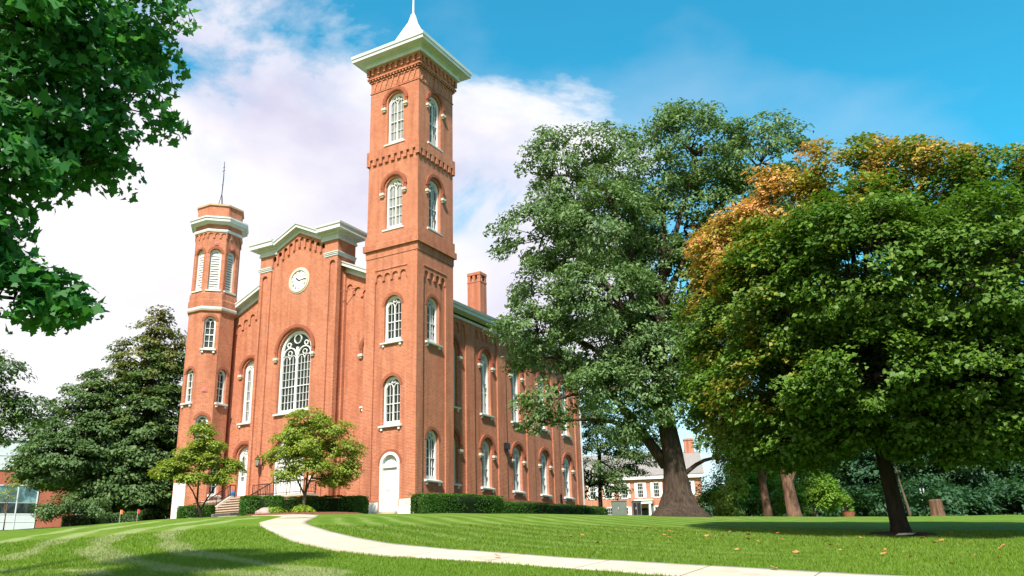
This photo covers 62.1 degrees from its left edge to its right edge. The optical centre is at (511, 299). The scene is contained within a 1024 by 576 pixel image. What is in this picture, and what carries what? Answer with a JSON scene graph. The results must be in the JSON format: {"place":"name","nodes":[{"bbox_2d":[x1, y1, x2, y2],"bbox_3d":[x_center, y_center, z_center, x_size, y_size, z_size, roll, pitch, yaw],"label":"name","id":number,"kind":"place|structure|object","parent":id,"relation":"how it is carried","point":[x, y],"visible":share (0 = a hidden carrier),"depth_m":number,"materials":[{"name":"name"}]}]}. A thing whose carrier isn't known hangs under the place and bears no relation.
{"place":"outdoors","nodes":[
{"label":"outdoors","id":0,"kind":"place"},
{"bbox_2d":[0,513,1023,575],"bbox_3d":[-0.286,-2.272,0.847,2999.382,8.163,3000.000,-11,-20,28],"label":"lawn","id":1,"kind":"structure","parent":0,"point":[988,523],"depth_m":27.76,"materials":[{"name":"green plant"}]},
{"bbox_2d":[0,478,20,529],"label":"sapling","id":2,"kind":"object","parent":1,"relation":"on","point":[8,492],"visible":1,"depth_m":50.60,"materials":[{"name":"green plant"}]},
{"bbox_2d":[0,349,56,447],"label":"ash tree","id":3,"kind":"object","parent":1,"relation":"on","point":[12,404],"visible":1,"depth_m":39.15,"materials":[{"name":"green plant"}]},
{"bbox_2d":[28,492,111,525],"bbox_3d":[-26.498,12.651,51.294,4.533,2.162,2.884,0,-17,-3],"label":"bush","id":4,"kind":"object","parent":1,"relation":"on","point":[51,511],"visible":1,"depth_m":51.00,"materials":[{"name":"green plant"}]},
{"bbox_2d":[0,367,155,500],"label":"beech tree","id":5,"kind":"object","parent":1,"relation":"on","point":[35,467],"visible":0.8,"depth_m":61.20,"materials":[{"name":"green plant"}]},
{"bbox_2d":[0,438,165,529],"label":"campus block","id":6,"kind":"structure","parent":1,"relation":"on","point":[18,516],"depth_m":76.50,"materials":[{"name":"red brick"}]},
{"bbox_2d":[0,0,201,336],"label":"shade tree","id":7,"kind":"object","parent":1,"relation":"on","point":[71,50],"visible":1,"depth_m":11.37,"materials":[{"name":"green plant"}]},
{"bbox_2d":[61,510,142,526],"bbox_3d":[-25.621,13.726,53.281,4.626,1.121,1.704,5,-18,-20],"label":"hedge","id":8,"kind":"object","parent":1,"relation":"on","point":[128,516],"visible":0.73,"depth_m":52.80,"materials":[{"name":"green plant"}]},
{"bbox_2d":[50,304,186,520],"bbox_3d":[-28.418,8.778,65.945,11.410,17.451,11.880,-11,-20,28],"label":"beech tree","id":9,"kind":"object","parent":1,"relation":"on","point":[155,398],"visible":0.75,"depth_m":63.72,"materials":[{"name":"green plant"}]},
{"bbox_2d":[176,504,215,518],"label":"hedge","id":10,"kind":"object","parent":1,"relation":"on","point":[190,511],"visible":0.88,"depth_m":51.58,"materials":[{"name":"green plant"}]},
{"bbox_2d":[147,420,246,517],"bbox_3d":[-18.145,9.849,49.226,5.487,5.808,2.668,6,-19,-22],"label":"dogwood tree","id":11,"kind":"object","parent":1,"relation":"on","point":[206,450],"visible":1,"depth_m":49.05,"materials":[{"name":"green plant"}]},
{"bbox_2d":[211,495,270,516],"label":"entrance steps","id":12,"kind":"structure","parent":1,"relation":"on","point":[228,506],"depth_m":54.57,"materials":[{"name":"stone"}]},
{"bbox_2d":[193,484,235,504],"bbox_3d":[-19.286,12.971,55.250,0.064,2.108,3.357,-11,-20,28],"label":"railing","id":13,"kind":"object","parent":12,"relation":"on","point":[229,486],"visible":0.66,"depth_m":55.75,"materials":[{"name":"black metal"}]},
{"bbox_2d":[251,481,274,495],"bbox_3d":[-15.914,12.398,53.801,0.064,2.015,2.307,-11,-20,28],"label":"railing","id":14,"kind":"object","parent":12,"relation":"on","point":[264,487],"visible":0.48,"depth_m":54.28,"materials":[{"name":"black metal"}]},
{"bbox_2d":[201,493,317,504],"bbox_3d":[-16.488,14.275,56.233,9.400,2.310,2.154,-11,-20,28],"label":"landing","id":15,"kind":"object","parent":1,"relation":"on","point":[287,495],"visible":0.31,"depth_m":54.16,"materials":[{"name":"brick"}]},
{"bbox_2d":[252,483,269,494],"bbox_3d":[-16.662,12.679,56.476,1.554,0.888,0.064,-11,-20,28],"label":"railing","id":16,"kind":"object","parent":15,"relation":"on","point":[262,489],"visible":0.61,"depth_m":56.45,"materials":[{"name":"black metal"}]},
{"bbox_2d":[273,479,315,494],"bbox_3d":[-14.064,11.943,54.261,2.845,0.848,0.989,-4,-17,8],"label":"railing","id":17,"kind":"object","parent":15,"relation":"on","point":[286,492],"visible":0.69,"depth_m":54.24,"materials":[{"name":"black metal"}]},
{"bbox_2d":[283,496,300,511],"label":"hedge","id":18,"kind":"object","parent":1,"relation":"on","point":[289,503],"visible":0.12,"depth_m":51.24,"materials":[{"name":"green plant"}]},
{"bbox_2d":[238,512,362,515],"bbox_3d":[-11.842,12.030,47.803,7.484,0.358,3.466,2,-18,-11],"label":"mulch bed","id":19,"kind":"object","parent":1,"relation":"on","point":[287,513],"visible":0.76,"depth_m":46.89,"materials":[{"name":"brown soil"}]},
{"bbox_2d":[239,495,284,515],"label":"hedge","id":20,"kind":"object","parent":19,"relation":"on","point":[248,505],"visible":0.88,"depth_m":47.31,"materials":[{"name":"green plant"}]},
{"bbox_2d":[255,507,271,513],"bbox_3d":[-13.659,11.825,46.915,0.873,0.761,0.790,11,-21,-34],"label":"boulder","id":21,"kind":"object","parent":19,"relation":"on","point":[264,510],"visible":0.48,"depth_m":46.69,"materials":[{"name":"beige stone"}]},
{"bbox_2d":[267,505,287,512],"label":"hosta","id":22,"kind":"object","parent":19,"relation":"on","point":[272,509],"visible":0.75,"depth_m":47.15,"materials":[{"name":"green plant"}]},
{"bbox_2d":[289,504,316,511],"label":"hosta","id":23,"kind":"object","parent":19,"relation":"on","point":[301,508],"visible":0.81,"depth_m":47.44,"materials":[{"name":"green plant"}]},
{"bbox_2d":[256,405,368,511],"bbox_3d":[-11.402,9.312,49.169,5.724,6.373,4.876,-11,-20,28],"label":"dogwood tree","id":24,"kind":"object","parent":19,"relation":"on","point":[309,447],"visible":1,"depth_m":48.85,"materials":[{"name":"green plant"}]},
{"bbox_2d":[300,494,368,513],"bbox_3d":[-10.465,12.114,50.246,4.064,1.307,1.493,1,-18,-8],"label":"hedge","id":25,"kind":"object","parent":19,"relation":"on","point":[345,503],"visible":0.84,"depth_m":49.75,"materials":[{"name":"green plant"}]},
{"bbox_2d":[170,0,584,518],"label":"brick hall","id":26,"kind":"structure","parent":1,"relation":"on","point":[393,352],"depth_m":59.05,"materials":[{"name":"brick"}]},
{"bbox_2d":[171,483,185,518],"bbox_3d":[-22.806,14.117,58.088,1.170,3.220,0.140,-11,-20,28],"label":"turret door","id":27,"kind":"structure","parent":26,"relation":"in","point":[178,498],"depth_m":58.17,"materials":[{"name":"white wood"}]},
{"bbox_2d":[180,366,194,407],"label":"window","id":28,"kind":"structure","parent":26,"relation":"in","point":[190,375],"depth_m":60.89,"materials":[{"name":"white paint"}]},
{"bbox_2d":[191,247,205,292],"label":"window","id":29,"kind":"structure","parent":26,"relation":"in","point":[201,256],"depth_m":63.49,"materials":[{"name":"white paint"}]},
{"bbox_2d":[193,412,210,441],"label":"window","id":30,"kind":"structure","parent":26,"relation":"in","point":[203,415],"depth_m":59.90,"materials":[{"name":"white paint"}]},
{"bbox_2d":[200,313,218,352],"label":"window","id":31,"kind":"structure","parent":26,"relation":"in","point":[210,322],"depth_m":61.87,"materials":[{"name":"white paint"}]},
{"bbox_2d":[205,246,223,291],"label":"window","id":32,"kind":"structure","parent":26,"relation":"in","point":[215,257],"depth_m":63.32,"materials":[{"name":"white paint"}]},
{"bbox_2d":[207,457,222,499],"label":"window","id":33,"kind":"structure","parent":26,"relation":"in","point":[211,486],"depth_m":59.27,"materials":[{"name":"white paint"}]},
{"bbox_2d":[215,367,228,408],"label":"window","id":34,"kind":"structure","parent":26,"relation":"in","point":[221,375],"depth_m":61.41,"materials":[{"name":"white paint"}]},
{"bbox_2d":[224,249,237,295],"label":"window","id":35,"kind":"structure","parent":26,"relation":"in","point":[230,263],"depth_m":63.99,"materials":[{"name":"white paint"}]},
{"bbox_2d":[233,441,248,495],"bbox_3d":[-18.794,11.855,59.879,2.140,3.850,0.590,-11,-20,28],"label":"door","id":36,"kind":"structure","parent":26,"relation":"in","point":[244,454],"depth_m":60.12,"materials":[{"name":"white paint"}]},
{"bbox_2d":[236,355,254,427],"bbox_3d":[-18.926,6.569,61.532,2.140,5.250,0.600,-11,-20,28],"label":"window","id":37,"kind":"structure","parent":26,"relation":"in","point":[250,368],"depth_m":61.88,"materials":[{"name":"white paint"}]},
{"bbox_2d":[269,440,303,494],"bbox_3d":[-14.764,10.941,56.502,3.360,4.250,0.560,-11,-20,28],"label":"front door","id":38,"kind":"structure","parent":26,"relation":"in","point":[276,442],"depth_m":56.48,"materials":[{"name":"white paint"}]},
{"bbox_2d":[272,324,314,416],"bbox_3d":[-14.901,4.752,58.469,3.720,6.280,0.600,-11,-20,28],"label":"window","id":39,"kind":"structure","parent":26,"relation":"in","point":[297,350],"depth_m":58.66,"materials":[{"name":"white paint"}]},
{"bbox_2d":[358,337,363,410],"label":"window","id":40,"kind":"structure","parent":26,"relation":"in","point":[360,355],"depth_m":57.01,"materials":[{"name":"white paint"}]},
{"bbox_2d":[373,449,401,513],"bbox_3d":[-7.508,11.219,51.819,1.860,4.280,0.710,-11,-20,28],"label":"tower door","id":41,"kind":"structure","parent":26,"relation":"in","point":[389,461],"depth_m":52.04,"materials":[{"name":"white paint"}]},
{"bbox_2d":[378,373,402,430],"bbox_3d":[-7.532,6.378,53.513,1.760,3.630,0.585,-11,-20,28],"label":"window","id":42,"kind":"structure","parent":26,"relation":"in","point":[392,386],"depth_m":53.71,"materials":[{"name":"white paint"}]},
{"bbox_2d":[380,292,403,347],"bbox_3d":[-7.662,1.253,55.112,1.760,3.630,0.585,-11,-20,28],"label":"window","id":43,"kind":"structure","parent":26,"relation":"in","point":[393,307],"depth_m":55.31,"materials":[{"name":"white paint"}]},
{"bbox_2d":[379,171,406,231],"bbox_3d":[-7.915,-6.671,57.486,2.200,4.260,0.600,-11,-20,28],"label":"window","id":44,"kind":"structure","parent":26,"relation":"in","point":[394,205],"depth_m":57.66,"materials":[{"name":"white paint"}]},
{"bbox_2d":[381,86,407,146],"bbox_3d":[-8.071,-12.817,59.403,2.200,4.440,0.600,-11,-20,28],"label":"window","id":45,"kind":"structure","parent":26,"relation":"in","point":[397,103],"depth_m":59.61,"materials":[{"name":"white paint"}]},
{"bbox_2d":[424,426,442,485],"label":"window","id":46,"kind":"structure","parent":26,"relation":"in","point":[430,437],"depth_m":53.36,"materials":[{"name":"white paint"}]},
{"bbox_2d":[425,294,442,349],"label":"window","id":47,"kind":"structure","parent":26,"relation":"in","point":[431,306],"depth_m":55.99,"materials":[{"name":"white paint"}]},
{"bbox_2d":[425,174,445,236],"bbox_3d":[-5.366,-6.529,58.147,0.600,4.260,2.200,-11,-20,28],"label":"window","id":48,"kind":"structure","parent":26,"relation":"in","point":[431,189],"depth_m":58.42,"materials":[{"name":"white paint"}]},
{"bbox_2d":[426,90,445,152],"bbox_3d":[-5.522,-12.675,60.064,0.600,4.440,2.200,-11,-20,28],"label":"window","id":49,"kind":"structure","parent":26,"relation":"in","point":[431,104],"depth_m":60.31,"materials":[{"name":"white paint"}]},
{"bbox_2d":[453,334,462,411],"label":"window","id":50,"kind":"structure","parent":26,"relation":"in","point":[455,338],"depth_m":58.82,"materials":[{"name":"white paint"}]},
{"bbox_2d":[454,427,462,488],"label":"window","id":51,"kind":"structure","parent":26,"relation":"in","point":[460,450],"depth_m":56.95,"materials":[{"name":"white paint"}]},
{"bbox_2d":[478,347,494,419],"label":"window","id":52,"kind":"structure","parent":26,"relation":"in","point":[482,359],"depth_m":61.84,"materials":[{"name":"white paint"}]},
{"bbox_2d":[479,434,496,492],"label":"window","id":53,"kind":"structure","parent":26,"relation":"in","point":[483,446],"depth_m":60.11,"materials":[{"name":"white paint"}]},
{"bbox_2d":[508,358,524,425],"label":"window","id":54,"kind":"structure","parent":26,"relation":"in","point":[514,380],"depth_m":65.49,"materials":[{"name":"white paint"}]},
{"bbox_2d":[510,441,526,495],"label":"window","id":55,"kind":"structure","parent":26,"relation":"in","point":[515,456],"depth_m":63.81,"materials":[{"name":"white paint"}]},
{"bbox_2d":[535,370,549,433],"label":"window","id":56,"kind":"structure","parent":26,"relation":"in","point":[538,376],"depth_m":69.30,"materials":[{"name":"white paint"}]},
{"bbox_2d":[538,447,552,498],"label":"window","id":57,"kind":"structure","parent":26,"relation":"in","point":[541,457],"depth_m":67.43,"materials":[{"name":"white paint"}]},
{"bbox_2d":[558,377,571,439],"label":"window","id":58,"kind":"structure","parent":26,"relation":"in","point":[564,433],"depth_m":72.33,"materials":[{"name":"white paint"}]},
{"bbox_2d":[562,452,574,501],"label":"window","id":59,"kind":"structure","parent":26,"relation":"in","point":[565,465],"depth_m":70.84,"materials":[{"name":"white paint"}]},
{"bbox_2d":[409,493,504,513],"bbox_3d":[-3.194,12.557,52.272,1.795,1.650,9.090,-11,-20,28],"label":"hedge","id":60,"kind":"object","parent":1,"relation":"on","point":[428,503],"visible":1,"depth_m":50.68,"materials":[{"name":"green plant"}]},
{"bbox_2d":[175,514,904,575],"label":"footpath","id":61,"kind":"structure","parent":1,"relation":"on","point":[292,527],"depth_m":15.77,"materials":[{"name":"concrete"}]},
{"bbox_2d":[503,501,607,514],"bbox_3d":[3.200,15.799,63.887,1.417,1.337,18.403,-11,-20,28],"label":"hedge","id":62,"kind":"object","parent":1,"relation":"on","point":[521,507],"visible":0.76,"depth_m":62.00,"materials":[{"name":"green plant"}]},
{"bbox_2d":[611,500,626,514],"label":"service cabinet","id":63,"kind":"object","parent":1,"relation":"on","point":[619,507],"visible":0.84,"depth_m":72.39,"materials":[{"name":"green metal"}]},
{"bbox_2d":[580,401,684,506],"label":"hawthorn tree","id":64,"kind":"object","parent":1,"relation":"on","point":[605,478],"visible":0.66,"depth_m":78.21,"materials":[{"name":"green plant"}]},
{"bbox_2d":[631,501,641,514],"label":"service cabinet","id":65,"kind":"object","parent":1,"relation":"on","point":[636,508],"visible":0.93,"depth_m":72.14,"materials":[{"name":"grey metal"}]},
{"bbox_2d":[583,438,703,514],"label":"brick house","id":66,"kind":"structure","parent":1,"relation":"on","point":[648,491],"depth_m":134.24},
{"bbox_2d":[587,485,597,499],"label":"window","id":67,"kind":"structure","parent":66,"relation":"in","point":[591,498],"depth_m":135.06,"materials":[{"name":"white paint"}]},
{"bbox_2d":[603,484,614,498],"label":"window","id":68,"kind":"structure","parent":66,"relation":"in","point":[609,484],"depth_m":134.63,"materials":[{"name":"white paint"}]},
{"bbox_2d":[607,507,611,514],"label":"window","id":69,"kind":"structure","parent":66,"relation":"in","point":[609,509],"depth_m":133.88,"materials":[{"name":"white paint"}]},
{"bbox_2d":[619,483,630,498],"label":"window","id":70,"kind":"structure","parent":66,"relation":"in","point":[624,496],"depth_m":134.21,"materials":[{"name":"white paint"}]},
{"bbox_2d":[627,506,631,514],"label":"window","id":71,"kind":"structure","parent":66,"relation":"in","point":[629,512],"depth_m":133.37,"materials":[{"name":"white paint"}]},
{"bbox_2d":[634,482,646,497],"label":"window","id":72,"kind":"structure","parent":66,"relation":"in","point":[638,486],"depth_m":134.07,"materials":[{"name":"white paint"}]},
{"bbox_2d":[650,482,662,497],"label":"window","id":73,"kind":"structure","parent":66,"relation":"in","point":[657,493],"depth_m":133.72,"materials":[{"name":"white paint"}]},
{"bbox_2d":[689,480,694,494],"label":"window","id":74,"kind":"structure","parent":66,"relation":"in","point":[692,485],"depth_m":132.97,"materials":[{"name":"white paint"}]},
{"bbox_2d":[482,97,818,516],"bbox_3d":[8.521,0.461,52.516,20.634,26.180,13.319,-2,-17,1],"label":"oak tree","id":75,"kind":"object","parent":1,"relation":"on","point":[625,263],"visible":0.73,"depth_m":50.64,"materials":[{"name":"green plant"}]},
{"bbox_2d":[708,471,751,515],"bbox_3d":[13.382,11.922,52.135,2.667,2.854,2.556,3,-18,-13],"label":"shrub","id":76,"kind":"object","parent":1,"relation":"on","point":[728,502],"visible":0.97,"depth_m":51.70,"materials":[{"name":"green plant"}]},
{"bbox_2d":[703,381,773,515],"bbox_3d":[16.269,9.576,57.170,7.394,10.323,8.277,-11,-20,28],"label":"pine tree","id":77,"kind":"object","parent":1,"relation":"on","point":[766,504],"visible":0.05,"depth_m":56.23,"materials":[{"name":"red plant"}]},
{"bbox_2d":[695,457,785,515],"bbox_3d":[17.584,13.728,63.587,7.728,5.160,5.194,-3,-17,3],"label":"shrub","id":78,"kind":"object","parent":1,"relation":"on","point":[754,496],"visible":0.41,"depth_m":62.73,"materials":[{"name":"green plant"}]},
{"bbox_2d":[729,376,802,516],"bbox_3d":[17.365,8.834,55.215,7.910,10.839,7.748,-11,-20,28],"label":"pine tree","id":79,"kind":"object","parent":1,"relation":"on","point":[791,503],"visible":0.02,"depth_m":53.72,"materials":[{"name":"red plant"}]},
{"bbox_2d":[772,468,845,516],"bbox_3d":[21.059,13.403,60.574,5.410,4.274,3.658,-5,-18,10],"label":"shrub","id":80,"kind":"object","parent":1,"relation":"on","point":[825,495],"visible":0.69,"depth_m":59.89,"materials":[{"name":"green plant"}]},
{"bbox_2d":[667,131,1023,532],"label":"maple tree","id":81,"kind":"object","parent":1,"relation":"on","point":[927,364],"visible":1,"depth_m":22.95,"materials":[{"name":"green plant"}]},
{"bbox_2d":[840,492,854,516],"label":"potted shrub","id":82,"kind":"object","parent":1,"relation":"on","point":[848,512],"visible":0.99,"depth_m":56.21,"materials":[{"name":"green plant"}]},
{"bbox_2d":[694,438,1023,516],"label":"thicket","id":83,"kind":"object","parent":1,"relation":"on","point":[980,490],"visible":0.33,"depth_m":69.07,"materials":[{"name":"green plant"}]},
{"bbox_2d":[866,440,927,515],"bbox_3d":[25.914,11.636,56.577,4.069,5.816,3.238,-11,-20,28],"label":"young tree","id":84,"kind":"object","parent":1,"relation":"on","point":[906,502],"visible":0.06,"depth_m":56.19,"materials":[{"name":"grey plant"}]},
{"bbox_2d":[867,531,936,535],"bbox_3d":[10.940,6.548,23.773,2.024,0.231,1.642,-11,-20,28],"label":"soil ring","id":85,"kind":"object","parent":1,"relation":"on","point":[888,533],"visible":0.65,"depth_m":23.44,"materials":[{"name":"brown soil"}]},
{"bbox_2d":[897,533,914,534],"bbox_3d":[10.694,6.359,23.110,0.533,0.050,0.300,-11,-20,28],"label":"flat stone","id":86,"kind":"object","parent":1,"relation":"on","point":[905,533],"visible":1,"depth_m":22.98,"materials":[{"name":"stone"}]},
{"bbox_2d":[929,499,946,515],"bbox_3d":[27.981,13.827,55.954,1.160,1.380,1.212,-16,-23,40],"label":"tree stump","id":87,"kind":"object","parent":1,"relation":"on","point":[936,506],"visible":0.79,"depth_m":55.73,"materials":[{"name":"brown wood"}]},
{"bbox_2d":[0,0,1023,513],"label":"sky","id":88,"kind":"structure","parent":0,"point":[274,93],"materials":[{"name":"blue"}]}
]}

